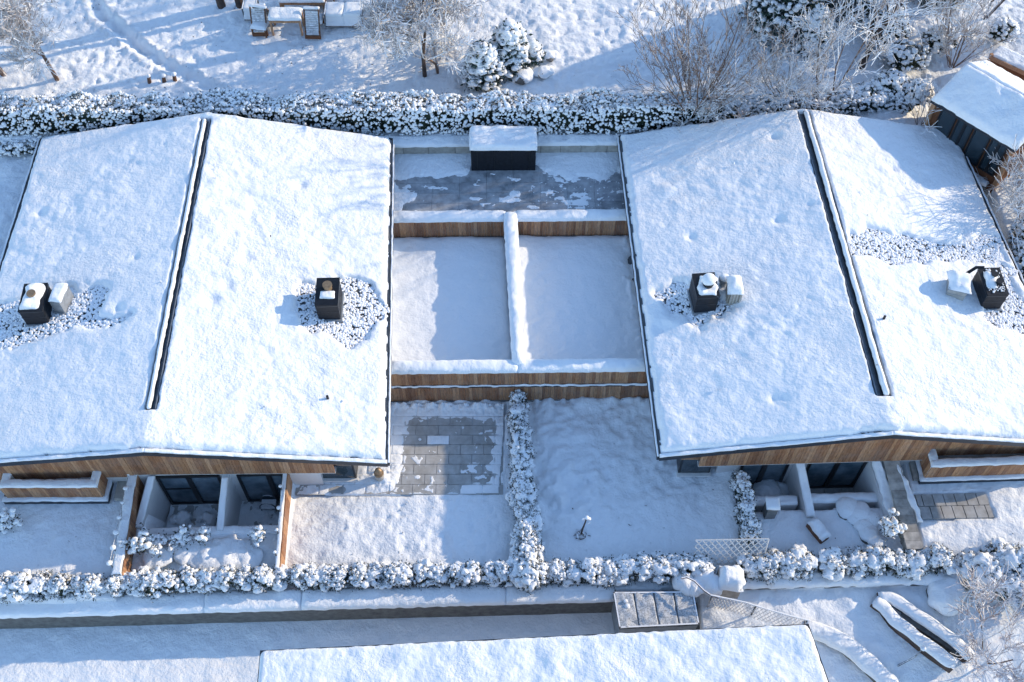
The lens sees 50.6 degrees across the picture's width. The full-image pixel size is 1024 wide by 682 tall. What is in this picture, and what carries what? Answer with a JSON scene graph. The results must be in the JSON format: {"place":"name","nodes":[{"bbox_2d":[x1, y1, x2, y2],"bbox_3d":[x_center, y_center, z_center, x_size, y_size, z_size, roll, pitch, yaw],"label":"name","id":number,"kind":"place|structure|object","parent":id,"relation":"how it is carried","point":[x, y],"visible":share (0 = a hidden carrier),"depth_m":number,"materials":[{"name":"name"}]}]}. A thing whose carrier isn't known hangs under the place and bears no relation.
{"place":"outdoors","nodes":[
{"label":"outdoors","id":0,"kind":"place"},
{"bbox_2d":[0,0,1023,681],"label":"ground","id":1,"kind":"structure","parent":0,"point":[618,480],"depth_m":36.66,"materials":[{"name":"white snow"}]},
{"bbox_2d":[0,507,22,533],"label":"shrub","id":2,"kind":"object","parent":1,"relation":"on","point":[10,519],"visible":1,"depth_m":35.31,"materials":[{"name":"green plant"}]},
{"bbox_2d":[0,165,27,249],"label":"neighbour terrace","id":3,"kind":"structure","parent":1,"relation":"on","point":[15,186],"depth_m":42.34,"materials":[{"name":"concrete"}]},
{"bbox_2d":[0,137,41,158],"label":"hedge","id":4,"kind":"object","parent":1,"relation":"on","point":[18,147],"visible":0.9,"depth_m":42.85,"materials":[{"name":"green plant"}]},
{"bbox_2d":[0,0,68,81],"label":"bare tree","id":5,"kind":"object","parent":1,"relation":"on","point":[16,14],"visible":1,"depth_m":41.45,"materials":[{"name":"white plant"}]},
{"bbox_2d":[114,481,126,500],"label":"side path","id":6,"kind":"structure","parent":1,"relation":"on","point":[119,494],"depth_m":36.29,"materials":[{"name":"grey concrete"}]},
{"bbox_2d":[111,475,144,575],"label":"garden wall","id":7,"kind":"structure","parent":1,"relation":"on","point":[123,559],"depth_m":35.41,"materials":[{"name":"concrete"}]},
{"bbox_2d":[106,474,128,567],"bbox_3d":[-12.754,5.862,35.379,0.197,0.634,3.325,0,56,0],"label":"wire fence","id":8,"kind":"object","parent":7,"relation":"on","point":[112,547],"visible":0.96,"depth_m":34.84,"materials":[{"name":"metal"}]},
{"bbox_2d":[117,522,166,557],"bbox_3d":[-11.934,6.485,35.157,1.594,0.993,1.186,0,56,0],"label":"shrub","id":9,"kind":"object","parent":1,"relation":"on","point":[146,541],"visible":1,"depth_m":34.87,"materials":[{"name":"white plant"}]},
{"bbox_2d":[153,530,193,554],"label":"shrub","id":10,"kind":"object","parent":1,"relation":"on","point":[174,541],"visible":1,"depth_m":35.22,"materials":[{"name":"white plant"}]},
{"bbox_2d":[173,524,194,541],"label":"shrub","id":11,"kind":"object","parent":1,"relation":"on","point":[183,531],"visible":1,"depth_m":35.18,"materials":[{"name":"white plant"}]},
{"bbox_2d":[0,112,394,504],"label":"house","id":12,"kind":"structure","parent":1,"relation":"on","point":[185,358],"depth_m":37.02,"materials":[{"name":"white"}]},
{"bbox_2d":[0,471,113,503],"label":"balcony","id":13,"kind":"structure","parent":12,"relation":"attached to","point":[96,487],"depth_m":35.75,"materials":[{"name":"wood"}]},
{"bbox_2d":[0,285,132,349],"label":"roof gravel","id":14,"kind":"structure","parent":12,"relation":"on","point":[15,320],"depth_m":37.13,"materials":[{"name":"white gravel"}]},
{"bbox_2d":[155,474,220,504],"bbox_3d":[-10.861,5.091,37.104,2.120,2.080,0.106,-1,56,-1],"label":"window","id":15,"kind":"structure","parent":12,"relation":"in","point":[179,489],"depth_m":37.00,"materials":[{"name":"black glass"}]},
{"bbox_2d":[236,474,282,501],"bbox_3d":[-8.450,5.016,37.113,1.564,2.010,0.106,-1,56,-1],"label":"window","id":16,"kind":"structure","parent":12,"relation":"in","point":[254,486],"depth_m":36.99,"materials":[{"name":"black glass"}]},
{"bbox_2d":[295,277,389,348],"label":"roof gravel","id":17,"kind":"structure","parent":12,"relation":"on","point":[355,319],"depth_m":37.62,"materials":[{"name":"white gravel"}]},
{"bbox_2d":[142,533,262,570],"bbox_3d":[-10.095,6.983,35.419,3.948,0.461,1.656,0,56,0],"label":"snow mound","id":18,"kind":"object","parent":1,"relation":"on","point":[215,553],"visible":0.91,"depth_m":35.27,"materials":[{"name":"white snow"}]},
{"bbox_2d":[193,522,210,544],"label":"shrub","id":19,"kind":"object","parent":18,"relation":"on","point":[204,533],"visible":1,"depth_m":35.11,"materials":[{"name":"white plant"}]},
{"bbox_2d":[136,474,279,536],"bbox_3d":[-10.042,5.771,36.713,4.925,2.425,2.208,0,56,0],"label":"sunken court","id":20,"kind":"object","parent":1,"relation":"on","point":[231,512],"visible":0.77,"depth_m":37.10,"materials":[{"name":"paint"}]},
{"bbox_2d":[259,495,277,511],"bbox_3d":[-8.466,5.636,37.615,0.598,0.642,0.360,0,56,0],"label":"metal chair","id":21,"kind":"object","parent":20,"relation":"on","point":[268,504],"visible":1,"depth_m":37.63,"materials":[{"name":"grey metal"}]},
{"bbox_2d":[241,0,258,20],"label":"garden armchair","id":22,"kind":"object","parent":1,"relation":"on","point":[245,10],"visible":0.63,"depth_m":46.08,"materials":[{"name":"white wood"}]},
{"bbox_2d":[247,525,266,547],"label":"shrub","id":23,"kind":"object","parent":1,"relation":"on","point":[258,532],"visible":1,"depth_m":35.18,"materials":[{"name":"white plant"}]},
{"bbox_2d":[248,3,267,35],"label":"garden chair","id":24,"kind":"object","parent":1,"relation":"on","point":[255,16],"visible":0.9,"depth_m":45.51,"materials":[{"name":"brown wood"}]},
{"bbox_2d":[0,558,517,605],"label":"hedge","id":25,"kind":"object","parent":1,"relation":"on","point":[20,586],"visible":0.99,"depth_m":34.54,"materials":[{"name":"white plant"}]},
{"bbox_2d":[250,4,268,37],"bbox_3d":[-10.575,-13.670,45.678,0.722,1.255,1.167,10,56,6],"label":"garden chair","id":26,"kind":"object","parent":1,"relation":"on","point":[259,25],"visible":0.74,"depth_m":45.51,"materials":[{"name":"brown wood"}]},
{"bbox_2d":[273,473,292,569],"bbox_3d":[-7.568,5.974,35.781,0.219,1.642,3.332,-1,56,0],"label":"garden fence","id":27,"kind":"object","parent":1,"relation":"on","point":[283,508],"visible":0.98,"depth_m":35.62,"materials":[{"name":"brown wood"}]},
{"bbox_2d":[268,7,303,35],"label":"table","id":28,"kind":"object","parent":1,"relation":"on","point":[285,15],"visible":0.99,"depth_m":45.27,"materials":[{"name":"white wood"}]},
{"bbox_2d":[278,0,325,9],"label":"table","id":29,"kind":"object","parent":1,"relation":"on","point":[282,3],"visible":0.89,"depth_m":45.94,"materials":[{"name":"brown wood"}]},
{"bbox_2d":[0,581,615,628],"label":"retaining wall","id":30,"kind":"structure","parent":1,"relation":"on","point":[233,606],"depth_m":34.75,"materials":[{"name":"stone"}]},
{"bbox_2d":[303,6,323,38],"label":"garden chair","id":31,"kind":"object","parent":1,"relation":"on","point":[314,18],"visible":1,"depth_m":45.51,"materials":[{"name":"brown wood"}]},
{"bbox_2d":[324,1,362,26],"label":"garden sofa","id":32,"kind":"object","parent":1,"relation":"on","point":[340,14],"visible":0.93,"depth_m":45.85,"materials":[{"name":"white wood"}]},
{"bbox_2d":[0,87,722,138],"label":"hedge","id":33,"kind":"object","parent":1,"relation":"on","point":[388,112],"visible":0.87,"depth_m":42.52,"materials":[{"name":"white plant"}]},
{"bbox_2d":[295,416,502,494],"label":"patio","id":34,"kind":"structure","parent":1,"relation":"on","point":[468,437],"depth_m":37.73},
{"bbox_2d":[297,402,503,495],"bbox_3d":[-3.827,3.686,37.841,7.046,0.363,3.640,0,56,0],"label":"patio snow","id":35,"kind":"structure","parent":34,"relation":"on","point":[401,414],"depth_m":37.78,"materials":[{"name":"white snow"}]},
{"bbox_2d":[351,0,478,76],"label":"frosted tree","id":36,"kind":"object","parent":1,"relation":"on","point":[388,12],"visible":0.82,"depth_m":42.41,"materials":[{"name":"white plant"}]},
{"bbox_2d":[386,0,503,87],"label":"frosted tree","id":37,"kind":"object","parent":1,"relation":"on","point":[421,32],"visible":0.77,"depth_m":42.63,"materials":[{"name":"white plant"}]},
{"bbox_2d":[459,38,507,91],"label":"conifer","id":38,"kind":"object","parent":1,"relation":"on","point":[487,70],"visible":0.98,"depth_m":43.62,"materials":[{"name":"white plant"}]},
{"bbox_2d":[381,133,624,153],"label":"retaining wall","id":39,"kind":"structure","parent":1,"relation":"on","point":[546,143],"depth_m":42.94,"materials":[{"name":"stone"}]},
{"bbox_2d":[489,18,532,82],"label":"conifer","id":40,"kind":"object","parent":1,"relation":"on","point":[508,36],"visible":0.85,"depth_m":43.71,"materials":[{"name":"white plant"}]},
{"bbox_2d":[391,152,648,402],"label":"link building","id":41,"kind":"structure","parent":1,"relation":"on","point":[506,283],"depth_m":40.43,"materials":[{"name":"paint"}]},
{"bbox_2d":[469,125,536,170],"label":"utility box","id":42,"kind":"object","parent":41,"relation":"on","point":[498,147],"visible":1,"depth_m":41.99,"materials":[{"name":"metal"}]},
{"bbox_2d":[510,68,533,84],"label":"rock","id":43,"kind":"object","parent":1,"relation":"on","point":[525,76],"visible":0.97,"depth_m":44.44,"materials":[{"name":"stone"}]},
{"bbox_2d":[505,389,544,594],"bbox_3d":[0.436,4.866,36.494,1.353,1.077,7.631,0,56,0],"label":"hedge","id":44,"kind":"object","parent":1,"relation":"on","point":[526,553],"visible":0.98,"depth_m":35.87,"materials":[{"name":"white plant"}]},
{"bbox_2d":[528,33,545,66],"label":"conifer","id":45,"kind":"object","parent":1,"relation":"on","point":[536,55],"visible":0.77,"depth_m":44.54,"materials":[{"name":"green plant"}]},
{"bbox_2d":[257,624,828,681],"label":"outbuilding","id":46,"kind":"structure","parent":1,"relation":"on","point":[781,653],"depth_m":31.47,"materials":[{"name":"metal"}]},
{"bbox_2d":[532,65,553,78],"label":"rock","id":47,"kind":"object","parent":1,"relation":"on","point":[543,72],"visible":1,"depth_m":44.65,"materials":[{"name":"stone"}]},
{"bbox_2d":[574,516,590,539],"bbox_3d":[2.327,6.121,35.481,0.555,1.554,0.414,23,59,15],"label":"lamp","id":48,"kind":"object","parent":1,"relation":"on","point":[580,534],"visible":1,"depth_m":35.89,"materials":[{"name":"black metal"}]},
{"bbox_2d":[534,550,715,589],"bbox_3d":[3.480,7.362,34.916,6.261,1.017,1.251,-2,56,-1],"label":"hedge","id":49,"kind":"object","parent":1,"relation":"on","point":[660,567],"visible":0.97,"depth_m":34.69,"materials":[{"name":"white plant"}]},
{"bbox_2d":[611,591,698,632],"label":"frame","id":50,"kind":"structure","parent":1,"relation":"on","point":[651,611],"depth_m":34.33,"materials":[{"name":"metal"}]},
{"bbox_2d":[671,569,722,597],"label":"snow bank","id":51,"kind":"structure","parent":1,"relation":"on","point":[706,583],"depth_m":34.54,"materials":[{"name":"white snow"}]},
{"bbox_2d":[608,0,805,133],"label":"frosted shrub","id":52,"kind":"object","parent":1,"relation":"on","point":[688,66],"visible":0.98,"depth_m":40.88,"materials":[{"name":"white plant"}]},
{"bbox_2d":[669,64,747,131],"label":"frosted shrub","id":53,"kind":"object","parent":1,"relation":"on","point":[703,109],"visible":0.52,"depth_m":42.33,"materials":[{"name":"plant"}]},
{"bbox_2d":[717,565,745,598],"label":"stone pillar","id":54,"kind":"structure","parent":1,"relation":"on","point":[731,581],"depth_m":34.43,"materials":[{"name":"white"}]},
{"bbox_2d":[694,538,768,564],"bbox_3d":[7.049,6.819,35.023,2.395,1.194,0.408,-1,56,-1],"label":"trellis","id":55,"kind":"object","parent":1,"relation":"on","point":[729,563],"visible":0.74,"depth_m":34.89,"materials":[{"name":"white paint"}]},
{"bbox_2d":[728,468,762,551],"bbox_3d":[7.736,5.554,35.880,0.903,1.133,2.878,0,56,0],"label":"hedge","id":56,"kind":"object","parent":1,"relation":"on","point":[740,486],"visible":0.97,"depth_m":35.67,"materials":[{"name":"white plant"}]},
{"bbox_2d":[707,594,809,624],"bbox_3d":[7.798,8.681,34.437,3.209,1.412,0.178,11,57,7],"label":"fence","id":57,"kind":"object","parent":1,"relation":"on","point":[754,608],"visible":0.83,"depth_m":34.22,"materials":[{"name":"metal"}]},
{"bbox_2d":[761,497,780,518],"bbox_3d":[8.580,5.585,35.950,0.479,1.047,0.467,0,56,0],"label":"planter box","id":58,"kind":"object","parent":1,"relation":"on","point":[770,508],"visible":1,"depth_m":35.61,"materials":[{"name":"concrete"}]},
{"bbox_2d":[735,542,818,585],"bbox_3d":[8.576,7.169,35.071,2.816,0.888,1.445,0,56,0],"label":"hedge","id":59,"kind":"object","parent":1,"relation":"on","point":[772,565],"visible":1,"depth_m":34.83,"materials":[{"name":"white plant"}]},
{"bbox_2d":[738,0,822,56],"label":"conifer","id":60,"kind":"object","parent":1,"relation":"on","point":[781,9],"visible":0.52,"depth_m":44.82,"materials":[{"name":"white plant"}]},
{"bbox_2d":[731,12,848,115],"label":"frosted shrub","id":61,"kind":"object","parent":1,"relation":"on","point":[809,52],"visible":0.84,"depth_m":42.29,"materials":[{"name":"white plant"}]},
{"bbox_2d":[786,0,837,58],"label":"conifer","id":62,"kind":"object","parent":1,"relation":"on","point":[817,9],"visible":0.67,"depth_m":44.40,"materials":[{"name":"white plant"}]},
{"bbox_2d":[736,461,894,517],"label":"wall","id":63,"kind":"structure","parent":1,"relation":"on","point":[871,488],"depth_m":36.47,"materials":[{"name":"paint"}]},
{"bbox_2d":[752,479,788,495],"bbox_3d":[8.993,5.416,37.713,1.476,1.004,1.266,0,56,0],"label":"covered barbecue","id":64,"kind":"object","parent":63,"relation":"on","point":[769,487],"visible":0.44,"depth_m":37.48,"materials":[{"name":"white"}]},
{"bbox_2d":[719,86,914,119],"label":"hedge","id":65,"kind":"object","parent":1,"relation":"on","point":[844,105],"visible":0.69,"depth_m":43.31,"materials":[{"name":"white plant"}]},
{"bbox_2d":[806,517,831,543],"bbox_3d":[10.120,6.237,35.779,0.442,0.509,0.835,-27,60,-17],"label":"log bench","id":66,"kind":"object","parent":1,"relation":"on","point":[818,530],"visible":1,"depth_m":35.63,"materials":[{"name":"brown wood"}]},
{"bbox_2d":[617,109,1023,488],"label":"house","id":67,"kind":"structure","parent":1,"relation":"on","point":[801,338],"depth_m":37.15,"materials":[{"name":"white"}]},
{"bbox_2d":[654,281,731,325],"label":"roof gravel","id":68,"kind":"structure","parent":67,"relation":"on","point":[681,298],"depth_m":37.83,"materials":[{"name":"stone"}]},
{"bbox_2d":[739,464,789,484],"bbox_3d":[8.591,4.640,37.409,1.643,2.080,0.106,-1,56,-1],"label":"window","id":69,"kind":"structure","parent":67,"relation":"in","point":[758,473],"depth_m":37.19,"materials":[{"name":"black glass"}]},
{"bbox_2d":[806,462,866,488],"bbox_3d":[11.063,4.583,37.448,1.982,2.080,0.106,-1,56,-1],"label":"window","id":70,"kind":"structure","parent":67,"relation":"in","point":[820,475],"depth_m":37.50,"materials":[{"name":"black glass"}]},
{"bbox_2d":[847,228,1007,266],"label":"roof gravel","id":71,"kind":"structure","parent":67,"relation":"on","point":[932,252],"depth_m":38.69,"materials":[{"name":"white gravel"}]},
{"bbox_2d":[915,449,1023,483],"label":"balcony","id":72,"kind":"structure","parent":67,"relation":"attached to","point":[932,467],"depth_m":36.19,"materials":[{"name":"wood"}]},
{"bbox_2d":[982,262,1023,332],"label":"roof gravel","id":73,"kind":"structure","parent":67,"relation":"on","point":[1010,319],"depth_m":37.70,"materials":[{"name":"white gravel"}]},
{"bbox_2d":[818,546,849,581],"bbox_3d":[10.382,7.194,35.025,1.108,0.911,1.161,0,56,0],"label":"shrub","id":74,"kind":"object","parent":1,"relation":"on","point":[831,566],"visible":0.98,"depth_m":34.84,"materials":[{"name":"white plant"}]},
{"bbox_2d":[804,620,898,681],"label":"garden wall","id":75,"kind":"structure","parent":1,"relation":"on","point":[872,667],"depth_m":34.03,"materials":[{"name":"stone"}]},
{"bbox_2d":[825,0,877,27],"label":"conifer","id":76,"kind":"object","parent":1,"relation":"on","point":[867,12],"visible":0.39,"depth_m":46.06,"materials":[{"name":"white plant"}]},
{"bbox_2d":[742,568,965,589],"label":"retaining wall","id":77,"kind":"structure","parent":1,"relation":"on","point":[846,581],"depth_m":34.99,"materials":[{"name":"stone"}]},
{"bbox_2d":[836,497,878,526],"bbox_3d":[11.544,5.775,36.267,1.489,0.605,0.918,20,58,13],"label":"rock","id":78,"kind":"object","parent":1,"relation":"on","point":[846,507],"visible":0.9,"depth_m":36.07,"materials":[{"name":"stone"}]},
{"bbox_2d":[847,514,883,546],"bbox_3d":[11.719,6.265,35.942,0.735,0.525,1.635,-26,60,-17],"label":"rock","id":79,"kind":"object","parent":1,"relation":"on","point":[867,530],"visible":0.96,"depth_m":35.68,"materials":[{"name":"stone"}]},
{"bbox_2d":[848,80,888,110],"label":"shrub","id":80,"kind":"object","parent":1,"relation":"on","point":[867,86],"visible":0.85,"depth_m":43.39,"materials":[{"name":"white plant"}]},
{"bbox_2d":[834,0,919,69],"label":"bare tree","id":81,"kind":"object","parent":1,"relation":"on","point":[880,29],"visible":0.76,"depth_m":42.27,"materials":[{"name":"white plant"}]},
{"bbox_2d":[786,0,977,100],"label":"bare tree","id":82,"kind":"object","parent":1,"relation":"on","point":[831,19],"visible":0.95,"depth_m":40.78,"materials":[{"name":"white plant"}]},
{"bbox_2d":[861,5,914,44],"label":"shrub","id":83,"kind":"object","parent":1,"relation":"on","point":[908,31],"visible":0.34,"depth_m":45.03,"materials":[{"name":"white plant"}]},
{"bbox_2d":[869,68,912,101],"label":"shrub","id":84,"kind":"object","parent":1,"relation":"on","point":[888,83],"visible":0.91,"depth_m":43.43,"materials":[{"name":"white plant"}]},
{"bbox_2d":[878,507,907,541],"bbox_3d":[12.341,6.008,35.212,1.046,1.560,0.904,-16,57,-11],"label":"shrub","id":85,"kind":"object","parent":1,"relation":"on","point":[893,528],"visible":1,"depth_m":34.96,"materials":[{"name":"white plant"}]},
{"bbox_2d":[840,542,956,580],"bbox_3d":[12.537,7.114,35.105,3.768,0.935,1.326,0,56,0],"label":"hedge","id":86,"kind":"object","parent":1,"relation":"on","point":[912,563],"visible":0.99,"depth_m":34.91,"materials":[{"name":"white plant"}]},
{"bbox_2d":[883,460,923,549],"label":"garden path","id":87,"kind":"structure","parent":1,"relation":"on","point":[904,502],"depth_m":35.80,"materials":[{"name":"white"}]},
{"bbox_2d":[884,37,932,73],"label":"shrub","id":88,"kind":"object","parent":1,"relation":"on","point":[907,55],"visible":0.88,"depth_m":44.47,"materials":[{"name":"white plant"}]},
{"bbox_2d":[887,73,943,135],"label":"frosted shrub","id":89,"kind":"object","parent":1,"relation":"on","point":[924,103],"visible":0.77,"depth_m":42.60,"materials":[{"name":"brown plant"}]},
{"bbox_2d":[903,78,934,107],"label":"shrub","id":90,"kind":"object","parent":1,"relation":"on","point":[917,81],"visible":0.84,"depth_m":43.20,"materials":[{"name":"white plant"}]},
{"bbox_2d":[870,591,974,672],"bbox_3d":[12.971,9.203,34.434,3.362,0.651,1.133,38,64,22],"label":"trough","id":91,"kind":"object","parent":1,"relation":"on","point":[912,625],"visible":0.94,"depth_m":34.24,"materials":[{"name":"stone"}]},
{"bbox_2d":[919,23,960,53],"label":"shrub","id":92,"kind":"object","parent":1,"relation":"on","point":[931,40],"visible":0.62,"depth_m":44.88,"materials":[{"name":"white plant"}]},
{"bbox_2d":[926,575,966,615],"bbox_3d":[13.939,8.165,34.973,1.241,0.795,1.376,31,61,19],"label":"boulder","id":93,"kind":"object","parent":1,"relation":"on","point":[940,595],"visible":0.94,"depth_m":34.66,"materials":[{"name":"stone"}]},
{"bbox_2d":[915,493,993,519],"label":"paved terrace","id":94,"kind":"structure","parent":1,"relation":"on","point":[954,506],"depth_m":36.11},
{"bbox_2d":[923,60,1023,192],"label":"cabin","id":95,"kind":"object","parent":1,"relation":"on","point":[980,104],"visible":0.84,"depth_m":41.07,"materials":[{"name":"metal"}]},
{"bbox_2d":[934,109,956,137],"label":"window","id":96,"kind":"structure","parent":95,"relation":"in","point":[945,122],"depth_m":42.01,"materials":[{"name":"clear glass"}]},
{"bbox_2d":[949,120,972,151],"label":"window","id":97,"kind":"structure","parent":95,"relation":"in","point":[961,133],"depth_m":41.77,"materials":[{"name":"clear glass"}]},
{"bbox_2d":[963,130,989,165],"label":"window","id":98,"kind":"structure","parent":95,"relation":"in","point":[978,142],"depth_m":41.61,"materials":[{"name":"black glass"}]},
{"bbox_2d":[977,140,1007,176],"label":"window","id":99,"kind":"structure","parent":95,"relation":"in","point":[984,165],"depth_m":41.35,"materials":[{"name":"black glass"}]},
{"bbox_2d":[927,0,1023,68],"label":"frosted shrub","id":100,"kind":"object","parent":1,"relation":"on","point":[964,33],"visible":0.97,"depth_m":43.31,"materials":[{"name":"white plant"}]},
{"bbox_2d":[944,558,1023,681],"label":"frosted tree","id":101,"kind":"object","parent":1,"relation":"on","point":[982,599],"visible":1,"depth_m":32.88,"materials":[{"name":"white plant"}]},
{"bbox_2d":[954,537,1023,617],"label":"hedge","id":102,"kind":"object","parent":1,"relation":"on","point":[1000,552],"visible":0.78,"depth_m":34.58,"materials":[{"name":"white plant"}]},
{"bbox_2d":[975,145,1023,199],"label":"frosted shrub","id":103,"kind":"object","parent":1,"relation":"on","point":[1018,164],"visible":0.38,"depth_m":41.47,"materials":[{"name":"white plant"}]},
{"bbox_2d":[986,15,1020,42],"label":"shrub","id":104,"kind":"object","parent":1,"relation":"on","point":[1003,28],"visible":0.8,"depth_m":45.22,"materials":[{"name":"white plant"}]},
{"bbox_2d":[985,134,1023,257],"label":"frosted shrub","id":105,"kind":"object","parent":1,"relation":"on","point":[1017,194],"visible":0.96,"depth_m":39.73,"materials":[{"name":"white plant"}]},
{"bbox_2d":[987,46,1023,80],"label":"raised bed","id":106,"kind":"object","parent":1,"relation":"on","point":[1008,60],"visible":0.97,"depth_m":44.51,"materials":[{"name":"white snow"}]},
{"bbox_2d":[1007,219,1023,250],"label":"shrub","id":107,"kind":"object","parent":1,"relation":"on","point":[1010,235],"visible":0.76,"depth_m":40.44,"materials":[{"name":"white plant"}]},
{"bbox_2d":[1010,242,1023,277],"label":"shrub","id":108,"kind":"object","parent":1,"relation":"on","point":[1020,261],"visible":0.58,"depth_m":39.51,"materials":[{"name":"white plant"}]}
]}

